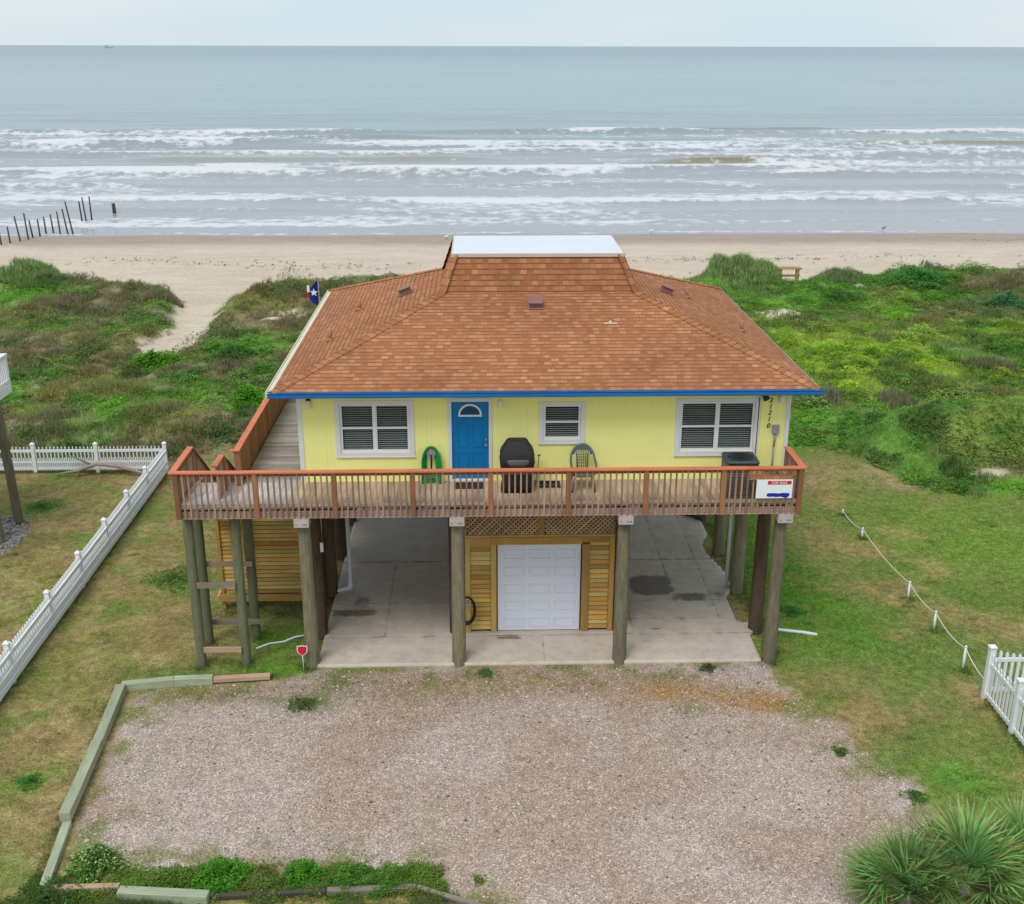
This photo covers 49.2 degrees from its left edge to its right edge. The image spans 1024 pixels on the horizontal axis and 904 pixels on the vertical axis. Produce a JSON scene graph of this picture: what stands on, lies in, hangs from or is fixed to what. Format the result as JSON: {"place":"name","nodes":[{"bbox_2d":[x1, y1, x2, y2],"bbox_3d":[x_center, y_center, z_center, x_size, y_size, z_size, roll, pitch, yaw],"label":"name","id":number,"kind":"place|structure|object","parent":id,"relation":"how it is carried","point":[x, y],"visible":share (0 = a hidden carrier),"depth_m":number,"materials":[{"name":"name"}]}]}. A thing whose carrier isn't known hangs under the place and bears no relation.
{"place":"outdoors","nodes":[
{"label":"outdoors","id":0,"kind":"place"},
{"bbox_2d":[138,301,224,354],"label":"sand path","id":1,"kind":"structure","parent":0,"point":[191,317],"depth_m":60.59,"materials":[{"name":"beige sand"}]},
{"bbox_2d":[69,660,938,903],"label":"gravel driveway","id":2,"kind":"structure","parent":0,"point":[649,860],"depth_m":23.33,"materials":[{"name":"beige gravel"}]},
{"bbox_2d":[287,693,317,712],"bbox_3d":[-4.888,5.853,26.129,0.739,0.114,0.795,0,20,-2],"label":"weed","id":3,"kind":"object","parent":2,"relation":"on","point":[303,702],"visible":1,"depth_m":26.07,"materials":[{"name":"green plant"}]},
{"bbox_2d":[475,668,492,678],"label":"weed","id":4,"kind":"object","parent":2,"relation":"on","point":[485,671],"visible":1,"depth_m":27.38,"materials":[{"name":"green plant"}]},
{"bbox_2d":[699,663,716,672],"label":"weed","id":5,"kind":"object","parent":2,"relation":"on","point":[709,666],"visible":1,"depth_m":27.63,"materials":[{"name":"green plant"}]},
{"bbox_2d":[830,746,850,756],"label":"weed","id":6,"kind":"object","parent":2,"relation":"on","point":[839,750],"visible":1,"depth_m":24.37,"materials":[{"name":"green plant"}]},
{"bbox_2d":[899,789,928,805],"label":"weed","id":7,"kind":"object","parent":2,"relation":"on","point":[915,793],"visible":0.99,"depth_m":22.92,"materials":[{"name":"green plant"}]},
{"bbox_2d":[0,45,1023,236],"bbox_3d":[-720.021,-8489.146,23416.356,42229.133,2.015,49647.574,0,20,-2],"label":"sea","id":8,"kind":"structure","parent":0,"point":[185,140],"depth_m":186.07,"materials":[{"name":"grey liquid"}]},
{"bbox_2d":[0,444,1023,903],"bbox_3d":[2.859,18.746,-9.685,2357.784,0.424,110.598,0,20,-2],"label":"lawn","id":9,"kind":"structure","parent":0,"point":[800,675],"depth_m":29.48,"materials":[{"name":"green plant"}]},
{"bbox_2d":[0,353,23,543],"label":"neighbour deck","id":10,"kind":"structure","parent":9,"relation":"on","point":[6,390],"depth_m":35.25,"materials":[{"name":"white wood"}]},
{"bbox_2d":[0,515,31,554],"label":"rubble","id":11,"kind":"object","parent":9,"relation":"on","point":[22,530],"visible":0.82,"depth_m":35.21,"materials":[{"name":"grey stone"}]},
{"bbox_2d":[15,772,44,790],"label":"weed","id":12,"kind":"object","parent":9,"relation":"on","point":[30,778],"visible":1,"depth_m":23.29,"materials":[{"name":"green plant"}]},
{"bbox_2d":[24,499,63,513],"bbox_3d":[-15.592,1.771,37.286,1.248,0.142,1.307,-8,21,-21],"label":"weed","id":13,"kind":"object","parent":9,"relation":"on","point":[41,504],"visible":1,"depth_m":37.26,"materials":[{"name":"green plant"}]},
{"bbox_2d":[0,872,101,903],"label":"shrub","id":14,"kind":"object","parent":9,"relation":"on","point":[47,894],"visible":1,"depth_m":20.08,"materials":[{"name":"green plant"}]},
{"bbox_2d":[39,821,71,889],"bbox_3d":[-8.621,7.614,21.169,0.170,0.140,1.790,-3,20,-7],"label":"landscape timber","id":15,"kind":"object","parent":9,"relation":"on","point":[57,850],"visible":0.77,"depth_m":21.14,"materials":[{"name":"green wood"}]},
{"bbox_2d":[59,739,102,821],"bbox_3d":[-8.909,6.766,23.183,0.220,0.279,2.571,-2,20,-5],"label":"landscape timber","id":16,"kind":"object","parent":9,"relation":"on","point":[78,785],"visible":1,"depth_m":22.97,"materials":[{"name":"green wood"}]},
{"bbox_2d":[0,448,167,702],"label":"picket fence","id":17,"kind":"object","parent":9,"relation":"on","point":[53,607],"visible":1,"depth_m":30.97,"materials":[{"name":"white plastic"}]},
{"bbox_2d":[0,441,168,472],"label":"picket fence","id":18,"kind":"object","parent":9,"relation":"on","point":[96,449],"visible":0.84,"depth_m":40.06,"materials":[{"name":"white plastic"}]},
{"bbox_2d":[49,882,119,893],"bbox_3d":[-7.743,7.907,20.281,1.250,0.120,0.120,-1,20,-2],"label":"landscape timber","id":19,"kind":"object","parent":9,"relation":"on","point":[92,887],"visible":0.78,"depth_m":20.24,"materials":[{"name":"brown wood"}]},
{"bbox_2d":[60,841,129,882],"bbox_3d":[-7.758,7.561,20.792,1.232,0.524,1.055,0,20,-2],"label":"shrub","id":20,"kind":"object","parent":9,"relation":"on","point":[92,856],"visible":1,"depth_m":20.74,"materials":[{"name":"green plant"}]},
{"bbox_2d":[57,455,142,477],"bbox_3d":[-14.419,0.506,39.662,3.512,0.675,0.584,0,20,-2],"label":"driftwood","id":21,"kind":"object","parent":9,"relation":"on","point":[94,464],"visible":0.86,"depth_m":39.78,"materials":[{"name":"beige wood"}]},
{"bbox_2d":[93,684,125,747],"bbox_3d":[-9.160,5.989,25.495,0.220,0.220,2.297,-2,20,-6],"label":"landscape timber","id":22,"kind":"object","parent":9,"relation":"on","point":[110,713],"visible":0.86,"depth_m":25.39,"materials":[{"name":"green wood"}]},
{"bbox_2d":[121,676,173,691],"bbox_3d":[-8.709,5.548,26.770,1.197,0.200,0.190,-4,20,-11],"label":"landscape timber","id":23,"kind":"object","parent":9,"relation":"on","point":[149,683],"visible":0.8,"depth_m":26.71,"materials":[{"name":"green wood"}]},
{"bbox_2d":[116,885,209,903],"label":"landscape timber","id":24,"kind":"object","parent":9,"relation":"on","point":[188,896],"visible":1,"depth_m":20.03,"materials":[{"name":"green wood"}]},
{"bbox_2d":[139,563,188,592],"bbox_3d":[-9.690,3.635,32.204,1.846,0.115,1.712,-14,24,-33],"label":"weed","id":25,"kind":"object","parent":9,"relation":"on","point":[179,576],"visible":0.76,"depth_m":32.20,"materials":[{"name":"green plant"}]},
{"bbox_2d":[147,866,187,903],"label":"shrub","id":26,"kind":"object","parent":9,"relation":"on","point":[168,886],"visible":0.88,"depth_m":20.37,"materials":[{"name":"green plant"}]},
{"bbox_2d":[173,674,212,686],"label":"landscape timber","id":27,"kind":"object","parent":9,"relation":"on","point":[193,680],"visible":1,"depth_m":26.84,"materials":[{"name":"wood"}]},
{"bbox_2d":[187,854,253,897],"bbox_3d":[-5.290,7.677,20.507,1.274,0.503,1.138,0,20,-2],"label":"shrub","id":28,"kind":"object","parent":9,"relation":"on","point":[219,864],"visible":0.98,"depth_m":20.46,"materials":[{"name":"green plant"}]},
{"bbox_2d":[213,673,270,682],"bbox_3d":[-6.526,5.455,27.038,1.345,0.120,0.150,-2,20,-6],"label":"landscape timber","id":29,"kind":"object","parent":9,"relation":"on","point":[241,677],"visible":1,"depth_m":26.98,"materials":[{"name":"brown wood"}]},
{"bbox_2d":[0,884,499,903],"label":"rough grass","id":30,"kind":"structure","parent":9,"relation":"on","point":[416,901],"depth_m":20.03,"materials":[{"name":"green plant"}]},
{"bbox_2d":[214,509,301,609],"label":"storage shed","id":31,"kind":"structure","parent":9,"relation":"on","point":[276,552],"depth_m":30.11,"materials":[{"name":"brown wood"}]},
{"bbox_2d":[243,867,288,903],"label":"shrub","id":32,"kind":"object","parent":9,"relation":"on","point":[265,888],"visible":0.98,"depth_m":20.29,"materials":[{"name":"green plant"}]},
{"bbox_2d":[42,852,491,903],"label":"ground cover","id":33,"kind":"object","parent":9,"relation":"on","point":[431,877],"visible":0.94,"depth_m":20.48,"materials":[{"name":"green plant"}]},
{"bbox_2d":[210,888,325,900],"bbox_3d":[-4.394,7.988,20.195,2.061,0.100,0.090,-1,20,-3],"label":"landscape timber","id":34,"kind":"object","parent":9,"relation":"on","point":[243,895],"visible":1,"depth_m":20.16,"materials":[{"name":"wood"}]},
{"bbox_2d":[256,634,303,648],"bbox_3d":[-5.938,4.878,28.830,1.356,0.087,0.083,-11,23,-27],"label":"drain pipe","id":35,"kind":"object","parent":9,"relation":"on","point":[280,641],"visible":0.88,"depth_m":28.79,"materials":[{"name":"white plastic"}]},
{"bbox_2d":[297,645,306,671],"bbox_3d":[-5.118,5.065,27.375,0.264,0.770,0.029,0,20,-2],"label":"yard sign","id":36,"kind":"object","parent":9,"relation":"on","point":[302,650],"visible":1,"depth_m":27.28,"materials":[{"name":"red plastic"}]},
{"bbox_2d":[281,857,324,889],"bbox_3d":[-3.888,7.697,20.617,0.953,0.392,0.982,0,20,-2],"label":"shrub","id":37,"kind":"object","parent":9,"relation":"on","point":[303,867],"visible":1,"depth_m":20.54,"materials":[{"name":"green plant"}]},
{"bbox_2d":[324,861,376,903],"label":"shrub","id":38,"kind":"object","parent":9,"relation":"on","point":[350,877],"visible":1,"depth_m":20.49,"materials":[{"name":"green plant"}]},
{"bbox_2d":[327,884,415,895],"bbox_3d":[-2.546,7.945,20.295,1.600,0.120,0.120,-1,20,-3],"label":"landscape timber","id":39,"kind":"object","parent":9,"relation":"on","point":[365,889],"visible":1,"depth_m":20.24,"materials":[{"name":"wood"}]},
{"bbox_2d":[366,862,414,899],"bbox_3d":[-2.243,7.803,20.535,0.952,0.291,1.016,0,20,-2],"label":"shrub","id":40,"kind":"object","parent":9,"relation":"on","point":[387,878],"visible":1,"depth_m":20.44,"materials":[{"name":"green plant"}]},
{"bbox_2d":[417,885,482,903],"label":"landscape timber","id":41,"kind":"object","parent":9,"relation":"on","point":[454,898],"visible":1,"depth_m":20.09,"materials":[{"name":"wood"}]},
{"bbox_2d":[167,235,824,668],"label":"beach house","id":42,"kind":"structure","parent":9,"relation":"on","point":[657,393],"depth_m":27.52,"materials":[{"name":"yellow"}]},
{"bbox_2d":[306,279,319,304],"bbox_3d":[-7.064,-5.019,39.970,0.521,2.321,0.207,0,20,-2],"label":"flag","id":43,"kind":"object","parent":42,"relation":"on","point":[312,293],"visible":0.98,"depth_m":39.74,"materials":[{"name":"blue fabric"}]},
{"bbox_2d":[334,400,415,457],"bbox_3d":[-3.326,-0.568,27.160,1.950,1.452,0.165,0,20,-2],"label":"window","id":44,"kind":"structure","parent":42,"relation":"in","point":[367,452],"depth_m":27.18,"materials":[{"name":"white plastic"}]},
{"bbox_2d":[421,446,441,484],"bbox_3d":[-1.965,0.385,27.390,0.526,1.212,0.219,0,20,-2],"label":"hose reel","id":45,"kind":"object","parent":42,"relation":"hanging from","point":[430,451],"visible":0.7,"depth_m":27.27,"materials":[{"name":"green plastic"}]},
{"bbox_2d":[456,482,482,488],"bbox_3d":[-1.029,0.818,27.327,0.700,0.017,0.410,0,20,-2],"label":"doormat","id":46,"kind":"object","parent":42,"relation":"on","point":[463,485],"visible":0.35,"depth_m":27.30,"materials":[{"name":"black rubber"}]},
{"bbox_2d":[451,402,488,477],"bbox_3d":[-1.018,-0.289,27.322,0.892,1.986,0.115,0,20,-2],"label":"front door","id":47,"kind":"structure","parent":42,"relation":"in","point":[470,425],"depth_m":27.30,"materials":[{"name":"blue wood"}]},
{"bbox_2d":[465,596,475,624],"bbox_3d":[-1.157,4.082,28.829,0.482,0.836,0.103,0,20,-2],"label":"cable coil","id":48,"kind":"object","parent":42,"relation":"hanging from","point":[472,619],"visible":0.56,"depth_m":28.84,"materials":[{"name":"black plastic"}]},
{"bbox_2d":[499,437,534,492],"bbox_3d":[0.120,0.306,26.878,0.840,1.286,0.580,0,20,-2],"label":"covered grill","id":49,"kind":"object","parent":42,"relation":"on","point":[516,452],"visible":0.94,"depth_m":26.58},
{"bbox_2d":[498,544,580,629],"bbox_3d":[0.694,3.495,28.903,2.130,2.460,0.056,0,20,-2],"label":"garage door","id":50,"kind":"structure","parent":42,"relation":"in","point":[539,585],"depth_m":28.88,"materials":[{"name":"white metal"}]},
{"bbox_2d":[538,401,585,444],"bbox_3d":[1.217,-0.723,27.244,1.160,1.084,0.165,0,20,-2],"label":"window","id":51,"kind":"structure","parent":42,"relation":"in","point":[550,438],"depth_m":27.25,"materials":[{"name":"white plastic"}]},
{"bbox_2d":[570,443,596,492],"bbox_3d":[1.717,0.379,27.047,0.658,1.059,0.664,0,20,-2],"label":"plastic chair","id":52,"kind":"object","parent":42,"relation":"on","point":[582,446],"visible":0.76,"depth_m":27.14,"materials":[{"name":"green plastic"}]},
{"bbox_2d":[673,398,760,455],"bbox_3d":[5.010,-0.620,27.398,2.090,1.482,0.165,0,20,-2],"label":"window","id":53,"kind":"structure","parent":42,"relation":"in","point":[679,406],"depth_m":27.40,"materials":[{"name":"white plastic"}]},
{"bbox_2d":[720,452,759,498],"bbox_3d":[5.437,0.537,26.780,0.780,0.962,0.760,0,20,-2],"label":"air conditioner","id":54,"kind":"object","parent":42,"relation":"on","point":[739,458],"visible":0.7,"depth_m":26.51,"materials":[{"name":"grey metal"}]},
{"bbox_2d":[749,470,796,479],"bbox_3d":[6.050,0.532,25.975,1.100,0.240,0.031,0,20,-2],"label":"name board","id":55,"kind":"object","parent":42,"relation":"attached to","point":[769,474],"visible":1,"depth_m":25.96,"materials":[{"name":"brown wood"}]},
{"bbox_2d":[755,479,792,497],"bbox_3d":[6.114,0.861,26.073,0.850,0.465,0.020,0,20,-2],"label":"for sale sign","id":56,"kind":"object","parent":42,"relation":"attached to","point":[781,488],"visible":1,"depth_m":26.07,"materials":[{"name":"white plastic"}]},
{"bbox_2d":[780,604,806,617],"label":"weed","id":57,"kind":"object","parent":9,"relation":"on","point":[793,609],"visible":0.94,"depth_m":30.35,"materials":[{"name":"green plant"}]},
{"bbox_2d":[778,628,816,635],"bbox_3d":[7.337,4.698,29.350,1.306,0.110,0.109,5,21,13],"label":"drain pipe","id":58,"kind":"object","parent":9,"relation":"on","point":[796,631],"visible":0.71,"depth_m":29.30,"materials":[{"name":"white plastic"}]},
{"bbox_2d":[830,807,980,903],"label":"palm","id":59,"kind":"object","parent":9,"relation":"on","point":[873,868],"visible":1,"depth_m":19.66,"materials":[{"name":"green plant"}]},
{"bbox_2d":[842,509,982,677],"bbox_3d":[11.044,3.632,31.627,0.134,0.766,10.956,0,20,-1],"label":"rope fence","id":60,"kind":"object","parent":9,"relation":"on","point":[934,625],"visible":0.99,"depth_m":29.46,"materials":[{"name":"white fabric"}]},
{"bbox_2d":[886,788,1023,903],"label":"palm","id":61,"kind":"object","parent":9,"relation":"on","point":[981,839],"visible":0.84,"depth_m":19.77,"materials":[{"name":"green plant"}]},
{"bbox_2d":[979,792,1023,903],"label":"palm","id":62,"kind":"object","parent":9,"relation":"on","point":[1015,812],"visible":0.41,"depth_m":20.37,"materials":[{"name":"green plant"}]},
{"bbox_2d":[980,644,1023,745],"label":"picket fence","id":63,"kind":"object","parent":9,"relation":"on","point":[1017,705],"visible":1,"depth_m":25.38,"materials":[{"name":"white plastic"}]},
{"bbox_2d":[992,650,1023,691],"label":"picket fence","id":64,"kind":"object","parent":9,"relation":"on","point":[1006,659],"visible":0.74,"depth_m":26.29,"materials":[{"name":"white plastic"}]},
{"bbox_2d":[0,233,1023,302],"bbox_3d":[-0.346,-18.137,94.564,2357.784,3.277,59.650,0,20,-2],"label":"beach","id":65,"kind":"structure","parent":0,"point":[211,282],"depth_m":88.37,"materials":[{"name":"beige sand"}]},
{"bbox_2d":[13,216,20,240],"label":"groyne post","id":66,"kind":"object","parent":65,"relation":"on","point":[17,229],"visible":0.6,"depth_m":95.31,"materials":[{"name":"brown wood"}]},
{"bbox_2d":[23,213,28,239],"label":"groyne post","id":67,"kind":"object","parent":65,"relation":"on","point":[26,226],"visible":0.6,"depth_m":96.45,"materials":[{"name":"brown wood"}]},
{"bbox_2d":[28,220,33,237],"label":"groyne post","id":68,"kind":"object","parent":65,"relation":"on","point":[30,229],"visible":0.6,"depth_m":97.80,"materials":[{"name":"brown wood"}]},
{"bbox_2d":[49,214,53,232],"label":"groyne post","id":69,"kind":"object","parent":65,"relation":"on","point":[51,223],"visible":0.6,"depth_m":100.26,"materials":[{"name":"brown wood"}]},
{"bbox_2d":[56,211,60,233],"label":"groyne post","id":70,"kind":"object","parent":65,"relation":"on","point":[58,223],"visible":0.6,"depth_m":99.55,"materials":[{"name":"wood"}]},
{"bbox_2d":[61,209,68,233],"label":"groyne post","id":71,"kind":"object","parent":65,"relation":"on","point":[65,222],"visible":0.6,"depth_m":99.54,"materials":[{"name":"wood"}]},
{"bbox_2d":[64,201,73,233],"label":"groyne post","id":72,"kind":"object","parent":65,"relation":"on","point":[68,217],"visible":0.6,"depth_m":99.43,"materials":[{"name":"brown wood"}]},
{"bbox_2d":[81,197,86,220],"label":"groyne post","id":73,"kind":"object","parent":65,"relation":"on","point":[84,209],"visible":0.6,"depth_m":106.89,"materials":[{"name":"brown wood"}]},
{"bbox_2d":[88,197,92,219],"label":"groyne post","id":74,"kind":"object","parent":65,"relation":"on","point":[90,208],"visible":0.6,"depth_m":107.62,"materials":[{"name":"brown wood"}]},
{"bbox_2d":[111,203,115,212],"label":"groyne post","id":75,"kind":"object","parent":65,"relation":"on","point":[113,208],"visible":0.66,"depth_m":112.32,"materials":[{"name":"brown wood"}]},
{"bbox_2d":[0,259,1023,498],"bbox_3d":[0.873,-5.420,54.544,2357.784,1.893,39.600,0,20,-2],"label":"dune ground","id":76,"kind":"structure","parent":0,"point":[887,438],"depth_m":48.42,"materials":[{"name":"green plant"}]},
{"bbox_2d":[0,255,69,284],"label":"dune shrub","id":77,"kind":"object","parent":76,"relation":"on","point":[31,267],"visible":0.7,"depth_m":68.94,"materials":[{"name":"green plant"}]},
{"bbox_2d":[125,348,193,374],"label":"dune shrub","id":78,"kind":"object","parent":76,"relation":"on","point":[150,355],"visible":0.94,"depth_m":51.80,"materials":[{"name":"green plant"}]},
{"bbox_2d":[142,287,184,307],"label":"dune shrub","id":79,"kind":"object","parent":76,"relation":"on","point":[159,294],"visible":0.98,"depth_m":63.90,"materials":[{"name":"green plant"}]},
{"bbox_2d":[209,342,264,359],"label":"dune shrub","id":80,"kind":"object","parent":76,"relation":"on","point":[243,350],"visible":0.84,"depth_m":52.68,"materials":[{"name":"green plant"}]},
{"bbox_2d":[227,381,264,406],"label":"dune shrub","id":81,"kind":"object","parent":76,"relation":"on","point":[249,392],"visible":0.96,"depth_m":46.14,"materials":[{"name":"green plant"}]},
{"bbox_2d":[0,259,1023,499],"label":"dune grass","id":82,"kind":"structure","parent":76,"relation":"on","point":[105,354],"depth_m":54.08,"materials":[{"name":"green plant"}]},
{"bbox_2d":[14,279,1023,417],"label":"wildflowers","id":83,"kind":"object","parent":76,"relation":"on","point":[760,324],"visible":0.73,"depth_m":55.63,"materials":[{"name":"yellow plant"}]},
{"bbox_2d":[690,252,782,291],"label":"dune shrub","id":84,"kind":"object","parent":76,"relation":"on","point":[741,263],"visible":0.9,"depth_m":69.69,"materials":[{"name":"green plant"}]},
{"bbox_2d":[777,266,801,280],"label":"wooden frame","id":85,"kind":"object","parent":76,"relation":"on","point":[795,268],"visible":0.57,"depth_m":70.76,"materials":[{"name":"beige wood"}]},
{"bbox_2d":[796,383,846,407],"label":"dune shrub","id":86,"kind":"object","parent":76,"relation":"on","point":[830,392],"visible":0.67,"depth_m":47.35,"materials":[{"name":"green plant"}]},
{"bbox_2d":[808,266,862,284],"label":"dune shrub","id":87,"kind":"object","parent":76,"relation":"on","point":[835,273],"visible":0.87,"depth_m":68.79,"materials":[{"name":"green plant"}]},
{"bbox_2d":[873,388,922,409],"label":"dune shrub","id":88,"kind":"object","parent":76,"relation":"on","point":[900,398],"visible":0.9,"depth_m":46.61,"materials":[{"name":"green plant"}]},
{"bbox_2d":[876,264,951,289],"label":"dune shrub","id":89,"kind":"object","parent":76,"relation":"on","point":[924,277],"visible":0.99,"depth_m":67.94,"materials":[{"name":"green plant"}]},
{"bbox_2d":[938,451,969,479],"bbox_3d":[15.668,0.387,39.612,1.070,0.991,1.157,0,20,-2],"label":"dune shrub","id":90,"kind":"object","parent":76,"relation":"on","point":[952,466],"visible":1,"depth_m":39.53,"materials":[{"name":"green plant"}]},
{"bbox_2d":[957,354,1018,373],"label":"dune shrub","id":91,"kind":"object","parent":76,"relation":"on","point":[985,361],"visible":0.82,"depth_m":50.69,"materials":[{"name":"green plant"}]},
{"bbox_2d":[983,291,1023,308],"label":"dune shrub","id":92,"kind":"object","parent":76,"relation":"on","point":[1007,297],"visible":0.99,"depth_m":63.19,"materials":[{"name":"green plant"}]},
{"bbox_2d":[0,0,1023,46],"label":"sky","id":93,"kind":"structure","parent":0,"point":[705,23],"materials":[{"name":"white"}]},
{"bbox_2d":[317,487,760,667],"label":"concrete slab","id":94,"kind":"structure","parent":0,"point":[391,609],"depth_m":30.23,"materials":[{"name":"grey concrete"}]},
{"bbox_2d":[688,515,706,520],"bbox_3d":[5.929,2.000,36.361,0.881,0.260,0.294,18,27,41],"label":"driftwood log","id":95,"kind":"object","parent":94,"relation":"on","point":[702,517],"visible":0.43,"depth_m":36.09,"materials":[{"name":"brown wood"}]},
{"bbox_2d":[539,481,560,487],"bbox_3d":[0.920,0.788,27.376,0.520,0.047,0.350,0,20,-2],"label":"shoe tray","id":96,"kind":"object","parent":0,"point":[541,484],"visible":0.64,"depth_m":27.37,"materials":[{"name":"black plastic"}]},
{"bbox_2d":[86,238,1022,276],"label":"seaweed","id":97,"kind":"object","parent":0,"point":[420,265],"visible":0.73,"depth_m":84.58,"materials":[{"name":"brown plant"}]}
]}

